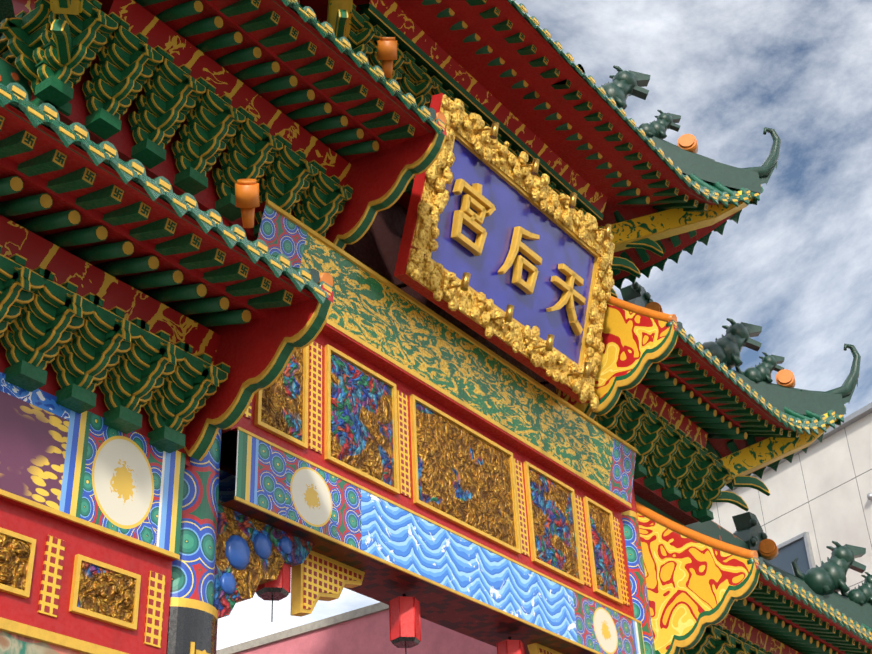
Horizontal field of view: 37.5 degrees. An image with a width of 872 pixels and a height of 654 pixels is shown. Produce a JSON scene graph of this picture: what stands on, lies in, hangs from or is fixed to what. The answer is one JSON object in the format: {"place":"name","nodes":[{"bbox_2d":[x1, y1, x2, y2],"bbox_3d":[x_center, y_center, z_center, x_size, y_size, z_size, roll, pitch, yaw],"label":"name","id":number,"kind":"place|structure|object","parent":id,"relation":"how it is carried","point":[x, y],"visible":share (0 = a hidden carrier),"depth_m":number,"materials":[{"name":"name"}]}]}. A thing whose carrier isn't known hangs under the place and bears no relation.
{"place":"outdoors","nodes":[
{"label":"outdoors","id":0,"kind":"place"},
{"bbox_2d":[0,83,332,316],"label":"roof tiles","id":1,"kind":"object","parent":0,"point":[14,97],"visible":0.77,"depth_m":7.61,"materials":[{"name":"green ceramic"}]},
{"bbox_2d":[0,57,332,460],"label":"roof ridges and boards","id":2,"kind":"object","parent":1,"relation":"on","point":[256,354],"visible":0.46,"depth_m":8.73,"materials":[{"name":"paint"}]},
{"bbox_2d":[0,245,230,467],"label":"roof brackets","id":3,"kind":"object","parent":2,"relation":"attached to","point":[67,345],"visible":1,"depth_m":8.00,"materials":[{"name":"green paint"}]},
{"bbox_2d":[0,372,185,653],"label":"side bay","id":4,"kind":"object","parent":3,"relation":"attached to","point":[90,515],"visible":0.98,"depth_m":7.81,"materials":[{"name":"paint"}]},
{"bbox_2d":[0,106,315,363],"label":"roof rafters","id":5,"kind":"object","parent":2,"relation":"attached to","point":[26,187],"visible":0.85,"depth_m":8.05,"materials":[{"name":"red paint"}]},
{"bbox_2d":[299,0,584,105],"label":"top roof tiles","id":6,"kind":"object","parent":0,"point":[442,35],"visible":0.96,"depth_m":12.58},
{"bbox_2d":[298,0,576,126],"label":"roof rafters","id":7,"kind":"object","parent":6,"relation":"attached to","point":[390,18],"visible":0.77,"depth_m":12.61,"materials":[{"name":"red wood"}]},
{"bbox_2d":[344,202,556,394],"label":"plaque recess wall","id":8,"kind":"structure","parent":0,"point":[376,247],"depth_m":12.34,"materials":[{"name":"red paint"}]},
{"bbox_2d":[0,0,445,161],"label":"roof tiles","id":9,"kind":"object","parent":8,"relation":"attached to","point":[307,14],"visible":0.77,"depth_m":9.99,"materials":[{"name":"green ceramic"}]},
{"bbox_2d":[12,0,433,186],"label":"roof rafters","id":10,"kind":"object","parent":9,"relation":"attached to","point":[156,30],"visible":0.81,"depth_m":10.02,"materials":[{"name":"red paint"}]},
{"bbox_2d":[50,0,446,249],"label":"roof ridges and boards","id":11,"kind":"object","parent":9,"relation":"on","point":[378,181],"visible":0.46,"depth_m":10.79,"materials":[{"name":"paint"}]},
{"bbox_2d":[327,0,352,37],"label":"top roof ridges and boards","id":12,"kind":"object","parent":8,"relation":"on","point":[334,6],"visible":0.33,"depth_m":11.61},
{"bbox_2d":[316,4,489,209],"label":"roof brackets","id":13,"kind":"object","parent":8,"relation":"attached to","point":[419,84],"visible":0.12,"depth_m":12.30,"materials":[{"name":"green wood"}]},
{"bbox_2d":[394,93,614,410],"bbox_3d":[0.896,-0.682,12.467,0.405,2.022,3.290,-6,-27,38],"label":"name plaque","id":14,"kind":"object","parent":8,"relation":"attached to","point":[505,249],"visible":0.96,"depth_m":12.36,"materials":[{"name":"gold paint"}]},
{"bbox_2d":[497,133,663,297],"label":"roof brackets","id":15,"kind":"object","parent":8,"relation":"attached to","point":[627,265],"depth_m":14.94,"materials":[{"name":"green wood"}]},
{"bbox_2d":[598,65,780,251],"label":"top roof ridges and boards","id":16,"kind":"object","parent":8,"relation":"attached to","point":[684,156],"visible":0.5,"depth_m":15.84,"materials":[{"name":"green ceramic"}]},
{"bbox_2d":[556,282,860,483],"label":"roof ridges and boards","id":17,"kind":"object","parent":8,"relation":"attached to","point":[636,345],"visible":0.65,"depth_m":16.19,"materials":[{"name":"paint"}]},
{"bbox_2d":[628,338,809,459],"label":"roof rafters","id":18,"kind":"object","parent":17,"relation":"attached to","point":[754,429],"visible":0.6,"depth_m":15.19,"materials":[{"name":"red paint"}]},
{"bbox_2d":[616,306,845,490],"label":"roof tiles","id":19,"kind":"object","parent":18,"relation":"on","point":[794,420],"visible":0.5,"depth_m":15.28,"materials":[{"name":"green ceramic"}]},
{"bbox_2d":[216,0,871,649],"label":"sky","id":20,"kind":"structure","parent":0,"point":[796,263],"materials":[{"name":"white"}]},
{"bbox_2d":[505,66,763,289],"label":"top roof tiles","id":21,"kind":"object","parent":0,"point":[535,122],"visible":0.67,"depth_m":14.26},
{"bbox_2d":[498,77,741,279],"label":"roof rafters","id":22,"kind":"object","parent":21,"relation":"attached to","point":[516,133],"visible":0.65,"depth_m":14.38,"materials":[{"name":"red wood"}]},
{"label":"street ground","id":23,"kind":"structure","parent":0,"visible":0},
{"bbox_2d":[170,218,229,605],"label":"pillar","id":24,"kind":"structure","parent":23,"relation":"on","point":[193,572],"depth_m":8.66,"materials":[{"name":"multicoloured paint"}]},
{"bbox_2d":[166,597,217,653],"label":"couplet board","id":25,"kind":"object","parent":24,"relation":"attached to","point":[192,625],"visible":0.83,"depth_m":8.27,"materials":[{"name":"black paint"}]},
{"bbox_2d":[213,499,364,618],"bbox_3d":[-1.123,1.980,9.538,0.387,0.864,1.785,-23,-36,29],"label":"corbel","id":26,"kind":"object","parent":24,"relation":"attached to","point":[252,554],"visible":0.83,"depth_m":9.29,"materials":[{"name":"gold paint"}]},
{"bbox_2d":[218,426,644,653],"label":"painted beam","id":27,"kind":"structure","parent":24,"relation":"attached to","point":[446,577],"depth_m":10.69,"materials":[{"name":"paint"}]},
{"bbox_2d":[255,563,290,621],"bbox_3d":[-1.203,1.871,9.481,0.262,0.620,0.228,4,-32,-10],"label":"lantern","id":28,"kind":"object","parent":27,"relation":"hanging from","point":[278,588],"visible":0.5,"depth_m":9.39,"materials":[{"name":"red fabric"}]},
{"bbox_2d":[389,594,420,653],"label":"lantern","id":29,"kind":"object","parent":27,"relation":"hanging from","point":[404,623],"visible":1,"depth_m":10.56,"materials":[{"name":"red fabric"}]},
{"bbox_2d":[221,333,634,617],"bbox_3d":[0.124,1.452,11.870,0.530,1.290,6.054,-23,-36,29],"label":"carved frieze","id":30,"kind":"object","parent":27,"relation":"on","point":[323,401],"visible":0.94,"depth_m":11.40,"materials":[{"name":"gold paint"}]},
{"bbox_2d":[254,199,637,512],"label":"painted beam","id":31,"kind":"structure","parent":30,"relation":"on","point":[383,324],"depth_m":11.88,"materials":[{"name":"paint"}]},
{"bbox_2d":[0,0,352,240],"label":"roof brackets","id":32,"kind":"object","parent":31,"relation":"on","point":[102,76],"visible":0.79,"depth_m":9.42,"materials":[{"name":"green paint"}]},
{"bbox_2d":[594,390,769,524],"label":"roof brackets","id":33,"kind":"object","parent":31,"relation":"on","point":[679,476],"visible":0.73,"depth_m":15.18,"materials":[{"name":"green paint"}]},
{"bbox_2d":[496,637,524,653],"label":"lantern","id":34,"kind":"object","parent":27,"relation":"hanging from","point":[508,646],"visible":1,"depth_m":11.75,"materials":[{"name":"red fabric"}]},
{"bbox_2d":[527,643,561,653],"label":"corbel","id":35,"kind":"object","parent":27,"relation":"attached to","point":[535,648],"visible":0.88,"depth_m":12.17,"materials":[{"name":"yellow wood"}]},
{"bbox_2d":[216,602,496,653],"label":"pink shop building","id":36,"kind":"structure","parent":23,"relation":"on","point":[363,630],"depth_m":18.67,"materials":[{"name":"paint"}]},
{"bbox_2d":[622,486,655,653],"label":"pillar","id":37,"kind":"structure","parent":23,"relation":"on","point":[640,600],"depth_m":13.97,"materials":[{"name":"multicoloured paint"}]},
{"bbox_2d":[627,494,871,653],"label":"roof ridges and boards","id":38,"kind":"object","parent":37,"relation":"attached to","point":[695,589],"visible":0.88,"depth_m":14.01,"materials":[{"name":"paint"}]},
{"bbox_2d":[637,512,871,648],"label":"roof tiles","id":39,"kind":"object","parent":38,"relation":"attached to","point":[863,631],"visible":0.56,"depth_m":14.52,"materials":[{"name":"green ceramic"}]},
{"bbox_2d":[716,572,871,653],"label":"roof rafters","id":40,"kind":"object","parent":38,"relation":"attached to","point":[766,617],"visible":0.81,"depth_m":15.16,"materials":[{"name":"green paint"}]},
{"bbox_2d":[710,402,871,594],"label":"white office block","id":41,"kind":"structure","parent":23,"relation":"on","point":[812,505],"depth_m":24.65,"materials":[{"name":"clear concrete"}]},
{"bbox_3d":[3.226,5.322,14.369,0.608,2.240,3.210,-23,-36,29],"label":"side bay","id":42,"kind":"object","parent":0,"visible":0},
{"bbox_2d":[679,624,772,653],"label":"roof brackets","id":43,"kind":"object","parent":42,"relation":"on","point":[717,639],"visible":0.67,"depth_m":14.07,"materials":[{"name":"green paint"}]}
]}

